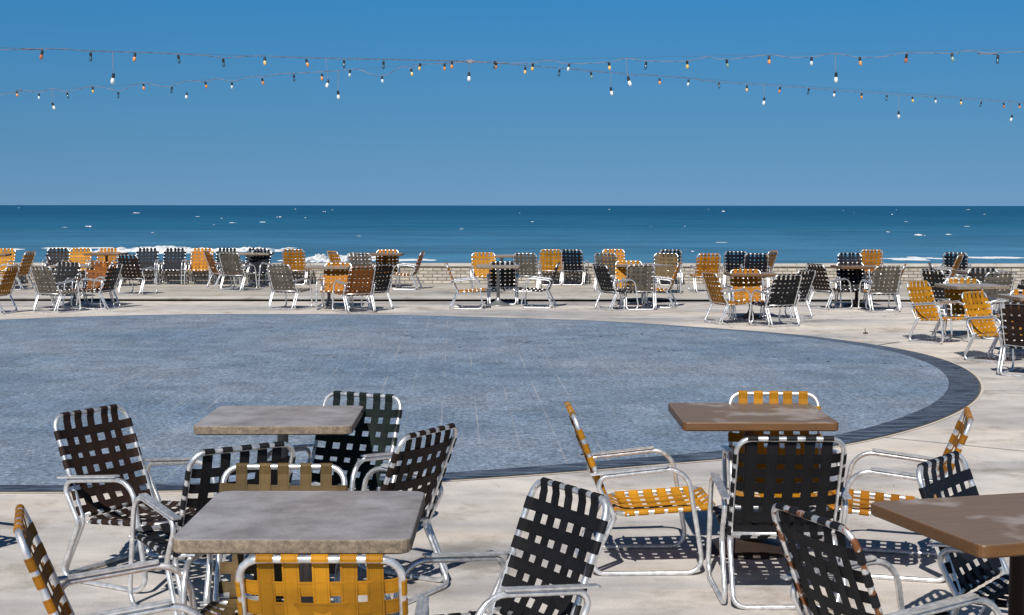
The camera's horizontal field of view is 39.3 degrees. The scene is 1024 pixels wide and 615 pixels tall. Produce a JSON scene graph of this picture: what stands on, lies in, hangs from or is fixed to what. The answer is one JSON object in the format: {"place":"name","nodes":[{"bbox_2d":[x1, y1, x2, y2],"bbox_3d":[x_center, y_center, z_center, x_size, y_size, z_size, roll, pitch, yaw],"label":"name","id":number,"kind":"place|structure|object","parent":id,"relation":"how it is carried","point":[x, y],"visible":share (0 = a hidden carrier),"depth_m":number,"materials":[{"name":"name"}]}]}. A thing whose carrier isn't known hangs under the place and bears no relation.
{"place":"outdoors","nodes":[
{"label":"outdoors","id":0,"kind":"place"},
{"bbox_2d":[0,299,909,300],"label":"terrace riser","id":1,"kind":"object","parent":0,"point":[354,300],"visible":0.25,"depth_m":27.81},
{"bbox_2d":[0,301,1023,614],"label":"plaza","id":2,"kind":"structure","parent":0,"point":[480,515],"depth_m":8.55,"materials":[{"name":"concrete"}]},
{"bbox_2d":[0,265,19,313],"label":"patio chair","id":3,"kind":"object","parent":2,"relation":"on","point":[9,282],"visible":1,"depth_m":24.54,"materials":[{"name":"fabric"}]},
{"bbox_2d":[30,265,80,312],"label":"patio chair","id":4,"kind":"object","parent":2,"relation":"on","point":[44,289],"visible":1,"depth_m":24.63,"materials":[{"name":"fabric"}]},
{"bbox_2d":[35,262,80,308],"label":"patio chair","id":5,"kind":"object","parent":2,"relation":"on","point":[66,276],"visible":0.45,"depth_m":25.98,"materials":[{"name":"metal"}]},
{"bbox_2d":[49,264,99,305],"bbox_3d":[-8.113,-0.421,26.596,0.800,0.745,0.740,0,4,-6],"label":"cafe table","id":6,"kind":"object","parent":2,"relation":"on","point":[74,299],"visible":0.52,"depth_m":26.44,"materials":[{"name":"paint"}]},
{"bbox_2d":[71,261,114,307],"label":"patio chair","id":7,"kind":"object","parent":2,"relation":"on","point":[100,271],"visible":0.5,"depth_m":26.23,"materials":[{"name":"fabric"}]},
{"bbox_2d":[74,263,122,309],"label":"patio chair","id":8,"kind":"object","parent":2,"relation":"on","point":[113,279],"visible":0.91,"depth_m":25.56,"materials":[{"name":"metal"}]},
{"bbox_2d":[13,504,216,614],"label":"patio chair","id":9,"kind":"object","parent":2,"relation":"on","point":[40,579],"visible":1,"depth_m":4.99,"materials":[{"name":"metal"}]},
{"bbox_2d":[53,404,226,592],"bbox_3d":[-1.851,0.933,7.170,0.740,0.815,0.597,2,5,30],"label":"patio chair","id":10,"kind":"object","parent":2,"relation":"on","point":[129,488],"visible":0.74,"depth_m":7.24,"materials":[{"name":"fabric"}]},
{"bbox_2d":[127,441,295,614],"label":"patio chair","id":11,"kind":"object","parent":2,"relation":"on","point":[205,486],"visible":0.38,"depth_m":6.22,"materials":[{"name":"fabric"}]},
{"bbox_2d":[180,463,347,614],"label":"patio chair","id":12,"kind":"object","parent":2,"relation":"on","point":[224,590],"visible":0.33,"depth_m":5.67,"materials":[{"name":"fabric"}]},
{"bbox_2d":[194,406,363,559],"bbox_3d":[-1.211,0.940,7.586,0.800,0.745,0.740,0,4,-1],"label":"cafe table","id":13,"kind":"object","parent":2,"relation":"on","point":[282,423],"visible":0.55,"depth_m":7.38,"materials":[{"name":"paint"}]},
{"bbox_2d":[267,264,312,309],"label":"patio chair","id":14,"kind":"object","parent":2,"relation":"on","point":[284,283],"visible":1,"depth_m":25.45,"materials":[{"name":"metal"}]},
{"bbox_2d":[172,491,424,602],"bbox_3d":[-0.736,1.111,5.182,0.800,0.745,0.820,0,4,0],"label":"cafe table","id":15,"kind":"object","parent":2,"relation":"on","point":[305,522],"visible":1,"depth_m":4.99,"materials":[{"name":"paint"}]},
{"bbox_2d":[304,265,352,307],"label":"cafe table","id":16,"kind":"object","parent":2,"relation":"on","point":[328,302],"visible":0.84,"depth_m":25.93,"materials":[{"name":"paint"}]},
{"bbox_2d":[235,554,428,614],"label":"patio chair","id":17,"kind":"object","parent":2,"relation":"on","point":[320,588],"visible":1,"depth_m":4.30,"materials":[{"name":"fabric"}]},
{"bbox_2d":[266,391,402,490],"bbox_3d":[-0.972,0.900,7.654,0.597,0.815,0.740,2,4,25],"label":"patio chair","id":18,"kind":"object","parent":2,"relation":"on","point":[354,466],"visible":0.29,"depth_m":7.87,"materials":[{"name":"fabric"}]},
{"bbox_2d":[316,263,353,309],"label":"patio chair","id":19,"kind":"object","parent":2,"relation":"on","point":[333,276],"visible":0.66,"depth_m":25.85,"materials":[{"name":"metal"}]},
{"bbox_2d":[332,266,375,313],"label":"patio chair","id":20,"kind":"object","parent":2,"relation":"on","point":[360,284],"visible":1,"depth_m":24.62,"materials":[{"name":"fabric"}]},
{"bbox_2d":[348,264,393,310],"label":"patio chair","id":21,"kind":"object","parent":2,"relation":"on","point":[385,286],"visible":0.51,"depth_m":25.39,"materials":[{"name":"metal"}]},
{"bbox_2d":[311,423,457,603],"bbox_3d":[-0.686,0.955,6.881,0.740,0.815,0.597,2,5,30],"label":"patio chair","id":22,"kind":"object","parent":2,"relation":"on","point":[415,470],"visible":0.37,"depth_m":6.80,"materials":[{"name":"fabric"}]},
{"bbox_2d":[446,263,486,308],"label":"patio chair","id":23,"kind":"object","parent":2,"relation":"on","point":[479,289],"visible":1,"depth_m":25.53,"materials":[{"name":"metal"}]},
{"bbox_2d":[0,315,948,484],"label":"dance floor","id":24,"kind":"structure","parent":2,"relation":"on","point":[503,390],"depth_m":15.19,"materials":[{"name":"blue tile"}]},
{"bbox_2d":[0,314,978,490],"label":"dance floor border","id":25,"kind":"object","parent":2,"relation":"on","point":[962,390],"visible":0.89,"depth_m":12.15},
{"bbox_2d":[0,352,980,491],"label":"dance floor joint","id":26,"kind":"object","parent":2,"relation":"on","point":[641,465],"visible":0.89,"depth_m":10.35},
{"bbox_2d":[0,334,983,492],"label":"dance floor rim","id":27,"kind":"object","parent":2,"relation":"on","point":[980,394],"visible":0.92,"depth_m":11.15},
{"bbox_2d":[476,264,519,305],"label":"cafe table","id":28,"kind":"object","parent":2,"relation":"on","point":[497,302],"visible":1,"depth_m":26.40,"materials":[{"name":"paint"}]},
{"bbox_2d":[391,477,609,614],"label":"patio chair","id":29,"kind":"object","parent":2,"relation":"on","point":[508,589],"visible":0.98,"depth_m":5.29,"materials":[{"name":"fabric"}]},
{"bbox_2d":[487,261,518,304],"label":"patio chair","id":30,"kind":"object","parent":2,"relation":"on","point":[507,284],"visible":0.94,"depth_m":26.72,"materials":[{"name":"fabric"}]},
{"bbox_2d":[518,262,559,307],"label":"patio chair","id":31,"kind":"object","parent":2,"relation":"on","point":[549,279],"visible":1,"depth_m":25.86,"materials":[{"name":"metal"}]},
{"bbox_2d":[592,264,638,310],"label":"patio chair","id":32,"kind":"object","parent":2,"relation":"on","point":[600,279],"visible":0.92,"depth_m":25.39,"materials":[{"name":"metal"}]},
{"bbox_2d":[613,261,645,305],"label":"patio chair","id":33,"kind":"object","parent":2,"relation":"on","point":[620,275],"visible":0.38,"depth_m":26.94,"materials":[{"name":"fabric"}]},
{"bbox_2d":[621,264,656,309],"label":"patio chair","id":34,"kind":"object","parent":2,"relation":"on","point":[643,288],"visible":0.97,"depth_m":25.37,"materials":[{"name":"metal"}]},
{"bbox_2d":[565,401,715,575],"bbox_3d":[0.654,0.917,7.431,0.740,0.815,0.597,0,4,-2],"label":"patio chair","id":35,"kind":"object","parent":2,"relation":"on","point":[689,490],"visible":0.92,"depth_m":7.28,"materials":[{"name":"metal"}]},
{"bbox_2d":[616,263,671,304],"bbox_3d":[2.479,-0.436,26.935,0.800,0.745,0.740,-3,5,-38],"label":"cafe table","id":36,"kind":"object","parent":2,"relation":"on","point":[655,265],"visible":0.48,"depth_m":26.83,"materials":[{"name":"paint"}]},
{"bbox_2d":[642,262,681,307],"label":"patio chair","id":37,"kind":"object","parent":2,"relation":"on","point":[673,278],"visible":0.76,"depth_m":25.97,"materials":[{"name":"metal"}]},
{"bbox_2d":[702,271,754,324],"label":"patio chair","id":38,"kind":"object","parent":2,"relation":"on","point":[712,292],"visible":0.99,"depth_m":22.45,"materials":[{"name":"fabric"}]},
{"bbox_2d":[728,269,768,320],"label":"patio chair","id":39,"kind":"object","parent":2,"relation":"on","point":[745,285],"visible":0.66,"depth_m":23.37,"materials":[{"name":"fabric"}]},
{"bbox_2d":[724,272,776,318],"bbox_3d":[3.931,-0.197,23.598,0.800,0.745,0.740,0,4,0],"label":"cafe table","id":40,"kind":"object","parent":2,"relation":"on","point":[752,275],"visible":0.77,"depth_m":23.38,"materials":[{"name":"wood"}]},
{"bbox_2d":[668,403,838,559],"bbox_3d":[1.274,0.933,7.716,0.800,0.745,0.740,0,4,0],"label":"cafe table","id":41,"kind":"object","parent":2,"relation":"on","point":[749,419],"visible":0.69,"depth_m":7.56,"materials":[{"name":"wood"}]},
{"bbox_2d":[748,274,801,326],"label":"patio chair","id":42,"kind":"object","parent":2,"relation":"on","point":[774,301],"visible":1,"depth_m":21.92,"materials":[{"name":"fabric"}]},
{"bbox_2d":[706,436,851,609],"bbox_3d":[1.260,0.959,6.846,0.597,0.815,0.740,0,4,0],"label":"patio chair","id":43,"kind":"object","parent":2,"relation":"on","point":[741,523],"visible":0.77,"depth_m":6.57,"materials":[{"name":"fabric"}]},
{"bbox_2d":[721,390,839,559],"bbox_3d":[1.440,0.898,7.703,0.597,0.815,0.740,0,4,4],"label":"patio chair","id":44,"kind":"object","parent":2,"relation":"on","point":[758,399],"visible":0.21,"depth_m":7.95,"materials":[{"name":"fabric"}]},
{"bbox_2d":[764,269,815,319],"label":"patio chair","id":45,"kind":"object","parent":2,"relation":"on","point":[805,288],"visible":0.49,"depth_m":23.45,"materials":[{"name":"metal"}]},
{"bbox_2d":[806,263,852,309],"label":"patio chair","id":46,"kind":"object","parent":2,"relation":"on","point":[818,284],"visible":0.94,"depth_m":25.67,"materials":[{"name":"metal"}]},
{"bbox_2d":[834,262,872,307],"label":"patio chair","id":47,"kind":"object","parent":2,"relation":"on","point":[846,274],"visible":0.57,"depth_m":26.39,"materials":[{"name":"fabric"}]},
{"bbox_2d":[830,265,881,306],"bbox_3d":[6.359,-0.397,26.445,0.800,0.745,0.740,0,4,-4],"label":"cafe table","id":48,"kind":"object","parent":2,"relation":"on","point":[857,268],"visible":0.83,"depth_m":26.32,"materials":[{"name":"metal"}]},
{"bbox_2d":[858,266,902,311],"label":"patio chair","id":49,"kind":"object","parent":2,"relation":"on","point":[885,286],"visible":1,"depth_m":24.94,"materials":[{"name":"fabric"}]},
{"bbox_2d":[863,264,905,310],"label":"patio chair","id":50,"kind":"object","parent":2,"relation":"on","point":[895,301],"visible":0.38,"depth_m":25.41,"materials":[{"name":"metal"}]},
{"bbox_2d":[771,502,1002,614],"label":"patio chair","id":51,"kind":"object","parent":2,"relation":"on","point":[800,575],"visible":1,"depth_m":4.86,"materials":[{"name":"fabric"}]},
{"bbox_2d":[826,407,973,582],"bbox_3d":[1.957,0.925,7.340,0.740,0.815,0.597,1,4,15],"label":"patio chair","id":52,"kind":"object","parent":2,"relation":"on","point":[961,428],"visible":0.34,"depth_m":7.42,"materials":[{"name":"metal"}]},
{"bbox_2d":[907,281,968,343],"bbox_3d":[5.804,0.061,19.506,0.597,0.815,0.740,-3,5,-37],"label":"patio chair","id":53,"kind":"object","parent":2,"relation":"on","point":[929,316],"visible":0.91,"depth_m":19.65,"materials":[{"name":"fabric"}]},
{"bbox_2d":[920,269,960,316],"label":"patio chair","id":54,"kind":"object","parent":2,"relation":"on","point":[936,275],"visible":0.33,"depth_m":23.46,"materials":[{"name":"fabric"}]},
{"bbox_2d":[871,493,1023,614],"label":"cafe table","id":55,"kind":"object","parent":2,"relation":"on","point":[986,526],"visible":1,"depth_m":5.11,"materials":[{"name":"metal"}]},
{"bbox_2d":[916,451,1008,614],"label":"patio chair","id":56,"kind":"object","parent":2,"relation":"on","point":[983,572],"visible":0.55,"depth_m":5.83,"materials":[{"name":"fabric"}]},
{"bbox_2d":[942,278,992,338],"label":"patio chair","id":57,"kind":"object","parent":2,"relation":"on","point":[951,312],"visible":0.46,"depth_m":20.38,"materials":[{"name":"fabric"}]},
{"bbox_2d":[934,283,1009,338],"bbox_3d":[6.450,0.052,20.140,0.800,0.745,0.740,-1,4,-10],"label":"cafe table","id":58,"kind":"object","parent":2,"relation":"on","point":[970,287],"visible":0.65,"depth_m":19.93,"materials":[{"name":"paint"}]},
{"bbox_2d":[967,268,999,313],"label":"patio chair","id":59,"kind":"object","parent":2,"relation":"on","point":[977,275],"visible":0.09,"depth_m":23.80,"materials":[{"name":"fabric"}]},
{"bbox_2d":[965,272,1014,322],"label":"patio chair","id":60,"kind":"object","parent":2,"relation":"on","point":[1000,278],"visible":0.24,"depth_m":22.61,"materials":[{"name":"fabric"}]},
{"bbox_2d":[961,291,1023,363],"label":"patio chair","id":61,"kind":"object","parent":2,"relation":"on","point":[990,331],"visible":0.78,"depth_m":17.32,"materials":[{"name":"fabric"}]},
{"bbox_2d":[973,279,1023,339],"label":"patio chair","id":62,"kind":"object","parent":2,"relation":"on","point":[1019,286],"visible":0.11,"depth_m":20.16,"materials":[{"name":"metal"}]},
{"bbox_2d":[997,294,1023,355],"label":"cafe table","id":63,"kind":"object","parent":2,"relation":"on","point":[1019,297],"visible":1,"depth_m":17.70,"materials":[{"name":"paint"}]},
{"bbox_2d":[997,302,1023,376],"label":"patio chair","id":64,"kind":"object","parent":2,"relation":"on","point":[1007,325],"visible":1,"depth_m":15.58,"materials":[{"name":"fabric"}]},
{"bbox_2d":[0,205,1023,262],"bbox_3d":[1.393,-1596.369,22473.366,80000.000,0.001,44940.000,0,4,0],"label":"sea","id":65,"kind":"structure","parent":0,"point":[642,234],"depth_m":280.28,"materials":[{"name":"liquid"}]},
{"bbox_2d":[2,246,1023,262],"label":"surf","id":66,"kind":"structure","parent":65,"relation":"on","point":[317,257],"depth_m":136.28,"materials":[{"name":"white liquid"}]},
{"bbox_2d":[0,283,1023,299],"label":"terrace","id":67,"kind":"structure","parent":0,"point":[193,289],"depth_m":29.79,"materials":[{"name":"concrete"}]},
{"bbox_2d":[0,248,16,283],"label":"patio chair","id":68,"kind":"object","parent":67,"relation":"on","point":[9,260],"visible":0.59,"depth_m":32.58,"materials":[{"name":"metal"}]},
{"bbox_2d":[0,251,35,289],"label":"patio chair","id":69,"kind":"object","parent":67,"relation":"on","point":[24,265],"visible":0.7,"depth_m":30.50,"materials":[{"name":"metal"}]},
{"bbox_2d":[42,248,71,282],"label":"patio chair","id":70,"kind":"object","parent":67,"relation":"on","point":[58,255],"visible":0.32,"depth_m":32.91,"materials":[{"name":"metal"}]},
{"bbox_2d":[60,248,92,282],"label":"patio chair","id":71,"kind":"object","parent":67,"relation":"on","point":[76,256],"visible":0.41,"depth_m":32.90,"materials":[{"name":"metal"}]},
{"bbox_2d":[87,248,119,283],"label":"patio chair","id":72,"kind":"object","parent":67,"relation":"on","point":[110,259],"visible":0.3,"depth_m":32.90,"materials":[{"name":"metal"}]},
{"bbox_2d":[84,252,128,286],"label":"cafe table","id":73,"kind":"object","parent":67,"relation":"on","point":[106,254],"visible":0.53,"depth_m":31.26,"materials":[{"name":"wood"}]},
{"bbox_2d":[116,254,156,294],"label":"patio chair","id":74,"kind":"object","parent":67,"relation":"on","point":[129,271],"visible":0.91,"depth_m":28.78,"materials":[{"name":"fabric"}]},
{"bbox_2d":[129,248,159,284],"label":"patio chair","id":75,"kind":"object","parent":67,"relation":"on","point":[150,262],"visible":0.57,"depth_m":32.89,"materials":[{"name":"metal"}]},
{"bbox_2d":[156,248,186,284],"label":"patio chair","id":76,"kind":"object","parent":67,"relation":"on","point":[175,264],"visible":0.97,"depth_m":32.87,"materials":[{"name":"metal"}]},
{"bbox_2d":[184,248,213,284],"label":"patio chair","id":77,"kind":"object","parent":67,"relation":"on","point":[200,264],"visible":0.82,"depth_m":32.87,"materials":[{"name":"metal"}]},
{"bbox_2d":[203,251,240,288],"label":"patio chair","id":78,"kind":"object","parent":67,"relation":"on","point":[211,264],"visible":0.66,"depth_m":31.02,"materials":[{"name":"metal"}]},
{"bbox_2d":[210,248,238,284],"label":"patio chair","id":79,"kind":"object","parent":67,"relation":"on","point":[227,250],"visible":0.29,"depth_m":32.91,"materials":[{"name":"metal"}]},
{"bbox_2d":[219,252,256,290],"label":"patio chair","id":80,"kind":"object","parent":67,"relation":"on","point":[225,267],"visible":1,"depth_m":30.08,"materials":[{"name":"metal"}]},
{"bbox_2d":[233,252,273,286],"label":"cafe table","id":81,"kind":"object","parent":67,"relation":"on","point":[253,282],"visible":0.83,"depth_m":31.72,"materials":[{"name":"paint"}]},
{"bbox_2d":[236,250,271,287],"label":"patio chair","id":82,"kind":"object","parent":67,"relation":"on","point":[260,261],"visible":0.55,"depth_m":31.61,"materials":[{"name":"metal"}]},
{"bbox_2d":[241,248,268,284],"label":"patio chair","id":83,"kind":"object","parent":67,"relation":"on","point":[248,261],"visible":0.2,"depth_m":32.87,"materials":[{"name":"metal"}]},
{"bbox_2d":[281,249,310,284],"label":"patio chair","id":84,"kind":"object","parent":67,"relation":"on","point":[295,266],"visible":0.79,"depth_m":32.34,"materials":[{"name":"metal"}]},
{"bbox_2d":[348,253,381,290],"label":"patio chair","id":85,"kind":"object","parent":67,"relation":"on","point":[351,257],"visible":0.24,"depth_m":29.92,"materials":[{"name":"metal"}]},
{"bbox_2d":[372,250,399,286],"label":"patio chair","id":86,"kind":"object","parent":67,"relation":"on","point":[390,261],"visible":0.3,"depth_m":31.88,"materials":[{"name":"metal"}]},
{"bbox_2d":[391,251,424,289],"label":"patio chair","id":87,"kind":"object","parent":67,"relation":"on","point":[416,266],"visible":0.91,"depth_m":30.64,"materials":[{"name":"metal"}]},
{"bbox_2d":[0,296,923,298],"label":"terrace edge","id":88,"kind":"object","parent":67,"relation":"on","point":[325,297],"visible":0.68,"depth_m":27.96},
{"bbox_2d":[470,252,500,292],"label":"patio chair","id":89,"kind":"object","parent":67,"relation":"on","point":[476,273],"visible":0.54,"depth_m":30.02,"materials":[{"name":"metal"}]},
{"bbox_2d":[0,263,1023,283],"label":"brick wall","id":90,"kind":"structure","parent":67,"relation":"on","point":[432,273],"depth_m":33.03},
{"bbox_2d":[512,253,541,291],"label":"patio chair","id":91,"kind":"object","parent":67,"relation":"on","point":[525,269],"visible":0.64,"depth_m":29.90,"materials":[{"name":"metal"}]},
{"bbox_2d":[537,249,563,284],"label":"patio chair","id":92,"kind":"object","parent":67,"relation":"on","point":[550,260],"visible":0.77,"depth_m":32.34,"materials":[{"name":"metal"}]},
{"bbox_2d":[559,249,588,284],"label":"patio chair","id":93,"kind":"object","parent":67,"relation":"on","point":[571,264],"visible":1,"depth_m":32.35,"materials":[{"name":"metal"}]},
{"bbox_2d":[593,253,618,291],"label":"patio chair","id":94,"kind":"object","parent":67,"relation":"on","point":[612,260],"visible":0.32,"depth_m":29.91,"materials":[{"name":"metal"}]},
{"bbox_2d":[652,253,680,293],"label":"patio chair","id":95,"kind":"object","parent":67,"relation":"on","point":[660,258],"visible":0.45,"depth_m":29.80,"materials":[{"name":"fabric"}]},
{"bbox_2d":[655,249,682,284],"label":"patio chair","id":96,"kind":"object","parent":67,"relation":"on","point":[674,251],"visible":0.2,"depth_m":32.28,"materials":[{"name":"metal"}]},
{"bbox_2d":[688,253,721,292],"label":"patio chair","id":97,"kind":"object","parent":67,"relation":"on","point":[700,265],"visible":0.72,"depth_m":29.69,"materials":[{"name":"metal"}]},
{"bbox_2d":[722,251,750,287],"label":"patio chair","id":98,"kind":"object","parent":67,"relation":"on","point":[736,261],"visible":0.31,"depth_m":31.19,"materials":[{"name":"metal"}]},
{"bbox_2d":[740,253,770,291],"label":"patio chair","id":99,"kind":"object","parent":67,"relation":"on","point":[756,258],"visible":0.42,"depth_m":29.85,"materials":[{"name":"metal"}]},
{"bbox_2d":[753,250,777,287],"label":"patio chair","id":100,"kind":"object","parent":67,"relation":"on","point":[772,262],"visible":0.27,"depth_m":31.55,"materials":[{"name":"metal"}]},
{"bbox_2d":[837,253,869,292],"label":"patio chair","id":101,"kind":"object","parent":67,"relation":"on","point":[849,257],"visible":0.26,"depth_m":30.11,"materials":[{"name":"fabric"}]},
{"bbox_2d":[853,250,883,285],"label":"patio chair","id":102,"kind":"object","parent":67,"relation":"on","point":[875,257],"visible":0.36,"depth_m":32.31,"materials":[{"name":"metal"}]},
{"bbox_2d":[923,254,963,294],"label":"patio chair","id":103,"kind":"object","parent":67,"relation":"on","point":[953,269],"visible":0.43,"depth_m":29.09,"materials":[{"name":"metal"}]},
{"bbox_2d":[941,252,971,289],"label":"patio chair","id":104,"kind":"object","parent":67,"relation":"on","point":[951,257],"visible":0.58,"depth_m":30.45,"materials":[{"name":"metal"}]},
{"bbox_2d":[0,0,1023,205],"label":"sky","id":105,"kind":"structure","parent":0,"point":[505,135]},
{"bbox_3d":[-0.464,-2.720,15.850,0.100,0.035,0.040,0,4,0],"label":"junction box","id":106,"kind":"object","parent":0,"visible":0},
{"bbox_2d":[0,48,1021,120],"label":"string light","id":107,"kind":"object","parent":106,"relation":"hanging from","point":[112,81],"visible":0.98,"depth_m":15.80,"materials":[{"name":"metal"}]},
{"bbox_2d":[0,49,1023,109],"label":"string light","id":108,"kind":"object","parent":106,"relation":"hanging from","point":[628,78],"visible":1,"depth_m":15.41,"materials":[{"name":"metal"}]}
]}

